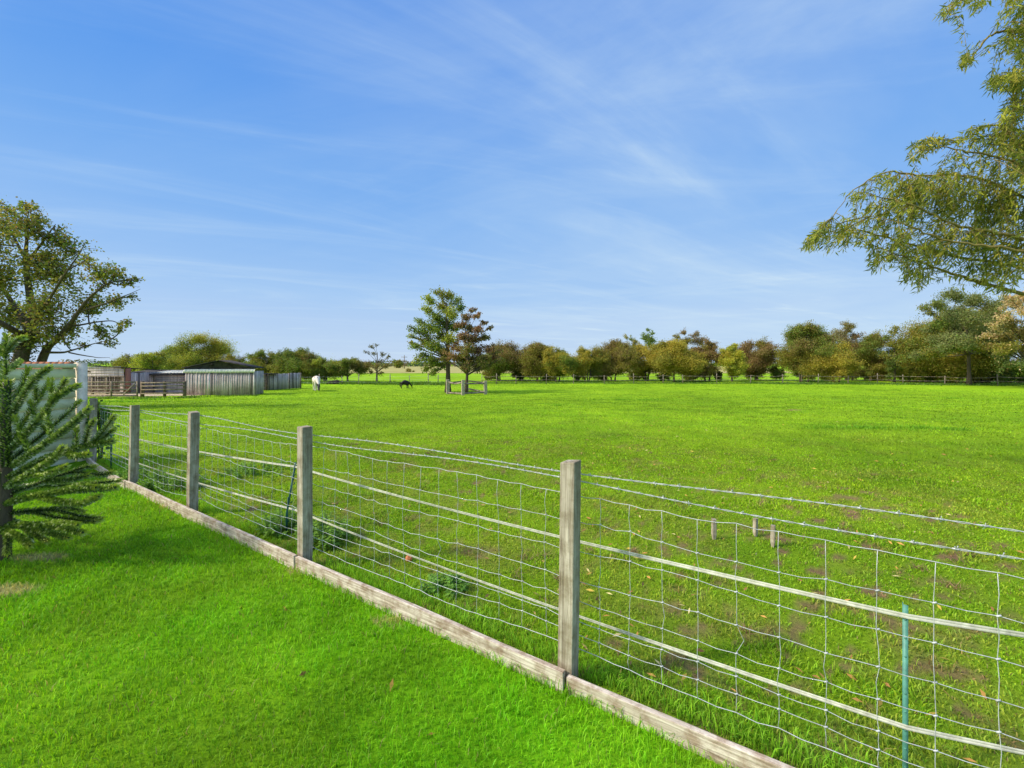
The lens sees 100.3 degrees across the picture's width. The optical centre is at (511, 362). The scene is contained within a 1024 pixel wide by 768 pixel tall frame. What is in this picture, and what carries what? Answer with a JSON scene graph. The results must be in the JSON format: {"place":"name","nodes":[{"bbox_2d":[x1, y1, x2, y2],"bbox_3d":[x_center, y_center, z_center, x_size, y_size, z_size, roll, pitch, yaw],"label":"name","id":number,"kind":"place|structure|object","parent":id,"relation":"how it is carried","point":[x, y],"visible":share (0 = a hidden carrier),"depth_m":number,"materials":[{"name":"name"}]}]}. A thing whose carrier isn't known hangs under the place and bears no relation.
{"place":"outdoors","nodes":[
{"label":"outdoors","id":0,"kind":"place"},
{"bbox_2d":[0,460,737,767],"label":"lawn","id":1,"kind":"structure","parent":0,"point":[227,725],"depth_m":2.10,"materials":[{"name":"green plant"}]},
{"bbox_2d":[2,362,87,470],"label":"garden wall","id":2,"kind":"structure","parent":1,"relation":"on","point":[76,372],"depth_m":6.62,"materials":[{"name":"concrete"}]},
{"bbox_2d":[0,332,124,560],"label":"monkey puzzle tree","id":3,"kind":"object","parent":1,"relation":"on","point":[11,481],"visible":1,"depth_m":3.40,"materials":[{"name":"green plant"}]},
{"bbox_2d":[0,0,1023,362],"label":"sky","id":4,"kind":"structure","parent":0,"point":[275,175],"materials":[{"name":"blue"}]},
{"bbox_2d":[73,363,1023,767],"bbox_3d":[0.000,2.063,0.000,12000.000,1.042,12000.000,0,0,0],"label":"paddock ground","id":5,"kind":"structure","parent":0,"point":[797,625],"depth_m":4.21,"materials":[{"name":"green plant"}]},
{"bbox_2d":[16,362,90,411],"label":"tiled outbuilding","id":6,"kind":"structure","parent":5,"relation":"on","point":[49,363],"depth_m":14.92,"materials":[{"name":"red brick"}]},
{"bbox_2d":[0,196,145,379],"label":"poplar tree","id":7,"kind":"object","parent":5,"relation":"on","point":[30,317],"visible":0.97,"depth_m":16.98,"materials":[{"name":"green plant"}]},
{"bbox_2d":[86,398,119,459],"bbox_3d":[-6.770,1.105,7.034,0.476,1.073,0.386,0,0,0],"label":"ivy plant","id":8,"kind":"object","parent":5,"relation":"on","point":[100,422],"visible":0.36,"depth_m":7.00,"materials":[{"name":"green plant"}]},
{"bbox_2d":[88,381,137,396],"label":"field gate","id":9,"kind":"structure","parent":5,"relation":"on","point":[130,386],"depth_m":28.85,"materials":[{"name":"grey wood"}]},
{"bbox_2d":[106,352,139,371],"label":"ash tree","id":10,"kind":"object","parent":5,"relation":"on","point":[123,360],"visible":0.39,"depth_m":60.48,"materials":[{"name":"green plant"}]},
{"bbox_2d":[88,390,190,396],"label":"sandy yard","id":11,"kind":"structure","parent":5,"relation":"on","point":[138,394],"depth_m":33.42,"materials":[{"name":"beige sand"}]},
{"bbox_2d":[55,365,162,393],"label":"open shed","id":12,"kind":"structure","parent":11,"relation":"on","point":[106,373],"depth_m":34.27,"materials":[{"name":"grey wood"}]},
{"bbox_2d":[120,370,184,392],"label":"long stable","id":13,"kind":"structure","parent":11,"relation":"on","point":[171,375],"depth_m":36.76,"materials":[{"name":"grey wood"}]},
{"bbox_2d":[116,462,166,481],"bbox_3d":[-5.088,1.499,5.860,0.647,0.255,0.546,0,0,35],"label":"nettle clump","id":14,"kind":"object","parent":5,"relation":"on","point":[144,475],"visible":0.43,"depth_m":5.83,"materials":[{"name":"green plant"}]},
{"bbox_2d":[123,351,182,371],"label":"willow tree","id":15,"kind":"object","parent":5,"relation":"on","point":[155,361],"visible":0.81,"depth_m":59.57,"materials":[{"name":"green plant"}]},
{"bbox_2d":[140,381,186,396],"bbox_3d":[-24.532,1.939,30.064,3.166,1.320,0.175,0,0,0],"label":"yard fence","id":16,"kind":"object","parent":5,"relation":"on","point":[164,389],"visible":0.85,"depth_m":29.98,"materials":[{"name":"brown wood"}]},
{"bbox_2d":[137,466,206,492],"bbox_3d":[-4.297,1.475,5.478,0.682,0.276,0.747,0,0,31],"label":"nettle clump","id":17,"kind":"object","parent":5,"relation":"on","point":[149,486],"visible":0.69,"depth_m":5.36,"materials":[{"name":"green plant"}]},
{"bbox_2d":[158,344,191,367],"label":"willow tree","id":18,"kind":"object","parent":5,"relation":"on","point":[164,350],"visible":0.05,"depth_m":68.57,"materials":[{"name":"green plant"}]},
{"bbox_2d":[165,330,239,369],"bbox_3d":[-47.779,-1.135,65.709,10.388,8.274,10.891,0,0,0],"label":"willow tree","id":19,"kind":"object","parent":5,"relation":"on","point":[214,349],"visible":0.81,"depth_m":64.91,"materials":[{"name":"green plant"}]},
{"bbox_2d":[182,360,263,394],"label":"timber shed","id":20,"kind":"structure","parent":5,"relation":"on","point":[220,377],"depth_m":32.86,"materials":[{"name":"grey wood"}]},
{"bbox_2d":[201,352,246,365],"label":"ash tree","id":21,"kind":"object","parent":5,"relation":"on","point":[233,357],"visible":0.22,"depth_m":65.62,"materials":[{"name":"green plant"}]},
{"bbox_2d":[215,458,293,479],"bbox_3d":[-3.691,1.524,6.258,1.041,0.198,1.020,0,0,0],"label":"nettle clump","id":22,"kind":"object","parent":5,"relation":"on","point":[251,466],"visible":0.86,"depth_m":6.14,"materials":[{"name":"green plant"}]},
{"bbox_2d":[241,348,281,373],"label":"hawthorn tree","id":23,"kind":"object","parent":5,"relation":"on","point":[257,360],"visible":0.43,"depth_m":56.90,"materials":[{"name":"green plant"}]},
{"bbox_2d":[264,373,277,389],"bbox_3d":[-23.573,1.852,40.038,2.536,1.754,1.720,0,0,0],"label":"lean to","id":24,"kind":"object","parent":5,"relation":"on","point":[265,381],"visible":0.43,"depth_m":39.45,"materials":[{"name":"grey wood"}]},
{"bbox_2d":[254,506,296,539],"bbox_3d":[-2.168,1.497,4.032,0.452,0.242,0.424,0,0,15],"label":"nettle clump","id":25,"kind":"object","parent":5,"relation":"on","point":[275,526],"visible":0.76,"depth_m":4.00,"materials":[{"name":"green plant"}]},
{"bbox_2d":[268,373,300,389],"bbox_3d":[-22.107,1.783,41.706,0.132,1.629,3.626,0,0,24],"label":"board fence","id":26,"kind":"object","parent":5,"relation":"on","point":[289,380],"visible":0.91,"depth_m":41.58,"materials":[{"name":"grey wood"}]},
{"bbox_2d":[265,346,326,380],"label":"hawthorn tree","id":27,"kind":"object","parent":5,"relation":"on","point":[288,360],"visible":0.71,"depth_m":55.30,"materials":[{"name":"green plant"}]},
{"bbox_2d":[312,376,320,390],"bbox_3d":[-17.642,1.829,38.647,0.649,1.331,2.281,0,0,-31],"label":"horse","id":28,"kind":"object","parent":5,"relation":"on","point":[316,380],"visible":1,"depth_m":38.23},
{"bbox_2d":[292,511,350,551],"bbox_3d":[-1.714,1.480,3.819,0.543,0.273,0.531,0,0,0],"label":"nettle clump","id":29,"kind":"object","parent":5,"relation":"on","point":[318,533],"visible":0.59,"depth_m":3.77,"materials":[{"name":"green plant"}]},
{"bbox_2d":[301,353,348,380],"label":"field maple tree","id":30,"kind":"object","parent":5,"relation":"on","point":[319,361],"visible":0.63,"depth_m":55.48,"materials":[{"name":"green plant"}]},
{"bbox_2d":[327,380,342,383],"bbox_3d":[-21.476,2.368,51.924,2.324,0.567,1.806,0,0,0],"label":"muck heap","id":31,"kind":"object","parent":5,"relation":"on","point":[335,381],"visible":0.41,"depth_m":51.34,"materials":[{"name":"brown soil"}]},
{"bbox_2d":[323,356,371,380],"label":"apple tree","id":32,"kind":"object","parent":5,"relation":"on","point":[344,366],"visible":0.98,"depth_m":54.50,"materials":[{"name":"green plant"}]},
{"bbox_2d":[305,374,438,383],"bbox_3d":[-16.171,2.001,51.035,17.143,1.492,0.486,0,0,-9],"label":"boundary fence","id":33,"kind":"object","parent":5,"relation":"on","point":[390,378],"visible":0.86,"depth_m":51.27,"materials":[{"name":"brown wood"}]},
{"bbox_2d":[363,343,392,380],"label":"birch tree","id":34,"kind":"object","parent":5,"relation":"on","point":[377,365],"visible":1,"depth_m":54.57,"materials":[{"name":"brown plant"}]},
{"bbox_2d":[7,359,777,366],"bbox_3d":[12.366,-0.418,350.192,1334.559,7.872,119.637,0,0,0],"label":"distant treeline","id":35,"kind":"object","parent":5,"relation":"on","point":[373,362],"visible":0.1,"depth_m":393.59,"materials":[{"name":"green plant"}]},
{"bbox_2d":[400,380,411,388],"bbox_3d":[-10.607,2.120,42.791,1.351,0.833,0.502,0,0,-36],"label":"horse","id":36,"kind":"object","parent":5,"relation":"on","point":[405,382],"visible":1,"depth_m":42.59},
{"bbox_2d":[405,555,411,561],"bbox_3d":[-0.829,1.570,3.437,0.054,0.052,0.053,0,0,8],"label":"windfall apple","id":37,"kind":"object","parent":5,"relation":"on","point":[407,557],"visible":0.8,"depth_m":3.42,"materials":[{"name":"orange food"}]},
{"bbox_2d":[406,285,465,392],"bbox_3d":[-6.545,-2.039,37.013,5.248,9.487,4.009,0,0,23],"label":"maple tree","id":38,"kind":"object","parent":5,"relation":"on","point":[434,327],"visible":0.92,"depth_m":36.80,"materials":[{"name":"green plant"}]},
{"bbox_2d":[418,571,470,600],"bbox_3d":[-0.466,1.536,2.976,0.358,0.155,0.250,0,0,0],"label":"nettle clump","id":39,"kind":"object","parent":5,"relation":"on","point":[451,584],"visible":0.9,"depth_m":2.96,"materials":[{"name":"green plant"}]},
{"bbox_2d":[446,379,486,394],"bbox_3d":[-4.189,1.871,35.769,3.003,1.954,6.542,0,0,-22],"label":"tree guard","id":40,"kind":"object","parent":5,"relation":"on","point":[461,382],"visible":0.68,"depth_m":34.20,"materials":[{"name":"grey wood"}]},
{"bbox_2d":[438,306,503,391],"bbox_3d":[-3.513,-1.006,35.590,5.189,7.447,3.546,0,0,-29],"label":"copper tree","id":41,"kind":"object","parent":5,"relation":"on","point":[474,362],"visible":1,"depth_m":35.39,"materials":[{"name":"brown plant"}]},
{"bbox_2d":[482,372,501,379],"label":"hedge bush","id":42,"kind":"object","parent":5,"relation":"on","point":[485,377],"visible":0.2,"depth_m":62.98,"materials":[{"name":"green plant"}]},
{"bbox_2d":[479,339,527,380],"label":"hawthorn tree","id":43,"kind":"object","parent":5,"relation":"on","point":[509,353],"visible":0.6,"depth_m":59.51,"materials":[{"name":"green plant"}]},
{"bbox_2d":[510,366,524,379],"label":"hedge bush","id":44,"kind":"object","parent":5,"relation":"on","point":[517,373],"visible":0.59,"depth_m":62.64,"materials":[{"name":"green plant"}]},
{"bbox_2d":[513,340,556,380],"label":"hawthorn tree","id":45,"kind":"object","parent":5,"relation":"on","point":[528,363],"visible":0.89,"depth_m":58.47,"materials":[{"name":"green plant"}]},
{"bbox_2d":[86,398,1023,767],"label":"wire fence","id":46,"kind":"object","parent":5,"relation":"on","point":[702,742],"visible":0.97,"depth_m":2.12,"materials":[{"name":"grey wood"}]},
{"bbox_2d":[86,380,1023,767],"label":"long grass","id":47,"kind":"structure","parent":5,"relation":"on","point":[524,644],"depth_m":2.42,"materials":[{"name":"green plant"}]},
{"bbox_2d":[538,346,582,381],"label":"field maple tree","id":48,"kind":"object","parent":5,"relation":"on","point":[563,364],"visible":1,"depth_m":56.94,"materials":[{"name":"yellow plant"}]},
{"bbox_2d":[110,427,1023,767],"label":"electric fence","id":49,"kind":"object","parent":5,"relation":"on","point":[904,725],"visible":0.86,"depth_m":1.85,"materials":[{"name":"white plastic"}]},
{"bbox_2d":[570,345,611,381],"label":"field maple tree","id":50,"kind":"object","parent":5,"relation":"on","point":[590,366],"visible":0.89,"depth_m":58.23,"materials":[{"name":"green plant"}]},
{"bbox_2d":[176,410,1022,761],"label":"fallen leaves","id":51,"kind":"object","parent":5,"relation":"on","point":[694,594],"visible":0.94,"depth_m":2.88,"materials":[{"name":"brown plant"}]},
{"bbox_2d":[595,374,608,379],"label":"hedge bush","id":52,"kind":"object","parent":5,"relation":"on","point":[602,377],"visible":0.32,"depth_m":62.72,"materials":[{"name":"green plant"}]},
{"bbox_2d":[586,338,643,380],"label":"hawthorn tree","id":53,"kind":"object","parent":5,"relation":"on","point":[624,359],"visible":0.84,"depth_m":58.76,"materials":[{"name":"green plant"}]},
{"bbox_2d":[623,334,641,379],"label":"hedgerow tree","id":54,"kind":"object","parent":5,"relation":"on","point":[630,339],"visible":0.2,"depth_m":65.61,"materials":[{"name":"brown plant"}]},
{"bbox_2d":[627,371,647,379],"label":"hedge bush","id":55,"kind":"object","parent":5,"relation":"on","point":[630,374],"visible":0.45,"depth_m":63.97,"materials":[{"name":"green plant"}]},
{"bbox_2d":[631,341,661,380],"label":"hawthorn tree","id":56,"kind":"object","parent":5,"relation":"on","point":[645,369],"visible":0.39,"depth_m":60.16,"materials":[{"name":"green plant"}]},
{"bbox_2d":[640,328,657,373],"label":"umbrella tree","id":57,"kind":"object","parent":5,"relation":"on","point":[648,338],"visible":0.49,"depth_m":94.38,"materials":[{"name":"green plant"}]},
{"bbox_2d":[655,372,670,380],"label":"hedge bush","id":58,"kind":"object","parent":5,"relation":"on","point":[667,377],"visible":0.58,"depth_m":59.55,"materials":[{"name":"green plant"}]},
{"bbox_2d":[639,337,710,381],"bbox_3d":[22.076,-0.378,58.140,10.498,6.631,9.038,0,0,0],"label":"field maple tree","id":59,"kind":"object","parent":5,"relation":"on","point":[672,356],"visible":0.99,"depth_m":56.23,"materials":[{"name":"green plant"}]},
{"bbox_2d":[672,326,707,350],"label":"hedgerow tree","id":60,"kind":"object","parent":5,"relation":"on","point":[696,339],"visible":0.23,"depth_m":65.91,"materials":[{"name":"brown plant"}]},
{"bbox_2d":[690,338,723,380],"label":"hawthorn tree","id":61,"kind":"object","parent":5,"relation":"on","point":[713,355],"visible":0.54,"depth_m":58.34,"materials":[{"name":"brown plant"}]},
{"bbox_2d":[711,518,716,539],"bbox_3d":[1.815,1.542,3.841,0.038,0.285,0.033,-2,1,0],"label":"wooden peg","id":62,"kind":"object","parent":5,"relation":"on","point":[713,529],"visible":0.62,"depth_m":3.83,"materials":[{"name":"brown wood"}]},
{"bbox_2d":[712,371,722,380],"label":"hedge bush","id":63,"kind":"object","parent":5,"relation":"on","point":[719,374],"visible":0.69,"depth_m":60.94,"materials":[{"name":"green plant"}]},
{"bbox_2d":[714,343,750,381],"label":"field maple tree","id":64,"kind":"object","parent":5,"relation":"on","point":[733,359],"visible":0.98,"depth_m":56.99,"materials":[{"name":"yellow plant"}]},
{"bbox_2d":[482,373,1013,385],"bbox_3d":[27.553,2.013,51.233,62.189,1.517,5.178,0,0,5],"label":"paddock fence","id":65,"kind":"object","parent":5,"relation":"on","point":[716,376],"visible":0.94,"depth_m":52.18,"materials":[{"name":"brown wood"}]},
{"bbox_2d":[726,336,781,380],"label":"hawthorn tree","id":66,"kind":"object","parent":5,"relation":"on","point":[760,360],"visible":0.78,"depth_m":60.90,"materials":[{"name":"brown plant"}]},
{"bbox_2d":[753,518,757,536],"bbox_3d":[2.224,1.549,3.905,0.038,0.265,0.034,1,-2,-23],"label":"wooden peg","id":67,"kind":"object","parent":5,"relation":"on","point":[755,526],"visible":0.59,"depth_m":3.89,"materials":[{"name":"brown wood"}]},
{"bbox_2d":[770,524,775,547],"bbox_3d":[2.250,1.542,3.689,0.034,0.285,0.038,1,-2,44],"label":"wooden peg","id":68,"kind":"object","parent":5,"relation":"on","point":[772,534],"visible":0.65,"depth_m":3.68,"materials":[{"name":"brown wood"}]},
{"bbox_2d":[767,364,787,379],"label":"hedge bush","id":69,"kind":"object","parent":5,"relation":"on","point":[773,372],"visible":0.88,"depth_m":62.79,"materials":[{"name":"green plant"}]},
{"bbox_2d":[767,319,850,381],"bbox_3d":[39.283,-1.497,56.841,9.307,8.480,8.360,0,0,23],"label":"oak tree","id":70,"kind":"object","parent":5,"relation":"on","point":[810,337],"visible":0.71,"depth_m":56.05,"materials":[{"name":"green plant"}]},
{"bbox_2d":[791,371,831,380],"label":"hedge bush","id":71,"kind":"object","parent":5,"relation":"on","point":[796,374],"visible":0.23,"depth_m":62.12,"materials":[{"name":"green plant"}]},
{"bbox_2d":[793,340,868,382],"bbox_3d":[40.886,-0.140,54.766,7.992,5.990,7.328,0,0,0],"label":"field maple tree","id":72,"kind":"object","parent":5,"relation":"on","point":[842,364],"visible":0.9,"depth_m":53.65,"materials":[{"name":"green plant"}]},
{"bbox_2d":[826,320,870,380],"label":"hedgerow tree","id":73,"kind":"object","parent":5,"relation":"on","point":[847,333],"visible":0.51,"depth_m":61.10,"materials":[{"name":"green plant"}]},
{"bbox_2d":[838,366,876,380],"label":"hedge bush","id":74,"kind":"object","parent":5,"relation":"on","point":[863,376],"visible":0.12,"depth_m":63.17,"materials":[{"name":"green plant"}]},
{"bbox_2d":[849,329,899,381],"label":"hawthorn tree","id":75,"kind":"object","parent":5,"relation":"on","point":[872,343],"visible":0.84,"depth_m":59.22,"materials":[{"name":"green plant"}]},
{"bbox_2d":[875,324,907,381],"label":"poplar tree","id":76,"kind":"object","parent":5,"relation":"on","point":[891,364],"visible":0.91,"depth_m":55.76,"materials":[{"name":"green plant"}]},
{"bbox_2d":[888,363,928,382],"bbox_3d":[52.314,1.557,56.000,4.859,3.162,3.162,0,0,0],"label":"hedge bush","id":77,"kind":"object","parent":5,"relation":"on","point":[903,371],"visible":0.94,"depth_m":55.69,"materials":[{"name":"green plant"}]},
{"bbox_2d":[796,0,1023,299],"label":"willow tree","id":78,"kind":"object","parent":5,"relation":"on","point":[917,191],"visible":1,"depth_m":5.73,"materials":[{"name":"green plant"}]},
{"bbox_2d":[883,325,953,381],"bbox_3d":[55.259,-0.979,57.948,9.129,8.748,8.943,0,0,37],"label":"field maple tree","id":79,"kind":"object","parent":5,"relation":"on","point":[891,351],"visible":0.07,"depth_m":57.86,"materials":[{"name":"green plant"}]},
{"bbox_2d":[928,370,964,382],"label":"hedge bush","id":80,"kind":"object","parent":5,"relation":"on","point":[938,379],"visible":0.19,"depth_m":55.34,"materials":[{"name":"green plant"}]},
{"bbox_2d":[879,303,1023,382],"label":"oak tree","id":81,"kind":"object","parent":5,"relation":"on","point":[956,366],"visible":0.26,"depth_m":52.95,"materials":[{"name":"green plant"}]},
{"bbox_2d":[907,285,1020,384],"bbox_3d":[52.307,-3.161,49.599,14.628,11.694,7.245,0,0,-20],"label":"oak tree","id":82,"kind":"object","parent":5,"relation":"on","point":[966,322],"visible":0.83,"depth_m":48.69,"materials":[{"name":"green plant"}]},
{"bbox_2d":[972,376,1003,382],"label":"hedge bush","id":83,"kind":"object","parent":5,"relation":"on","point":[988,381],"visible":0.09,"depth_m":54.37,"materials":[{"name":"green plant"}]},
{"bbox_2d":[975,289,1023,376],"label":"autumn tree","id":84,"kind":"object","parent":5,"relation":"on","point":[1016,302],"visible":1,"depth_m":43.44,"materials":[{"name":"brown plant"}]},
{"bbox_2d":[987,368,1023,382],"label":"hedge bush","id":85,"kind":"object","parent":5,"relation":"on","point":[1019,378],"visible":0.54,"depth_m":51.88,"materials":[{"name":"green plant"}]},
{"bbox_2d":[350,366,791,372],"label":"stubble field","id":86,"kind":"structure","parent":0,"point":[418,369],"depth_m":141.83,"materials":[{"name":"plant"}]},
{"bbox_2d":[392,359,403,367],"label":"tree","id":87,"kind":"object","parent":86,"relation":"on","point":[399,363],"visible":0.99,"depth_m":208.84,"materials":[{"name":"green plant"}]},
{"bbox_2d":[255,439,1023,668],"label":"dead grass","id":88,"kind":"structure","parent":0,"point":[633,548],"depth_m":3.54,"materials":[{"name":"beige plant"}]}
]}

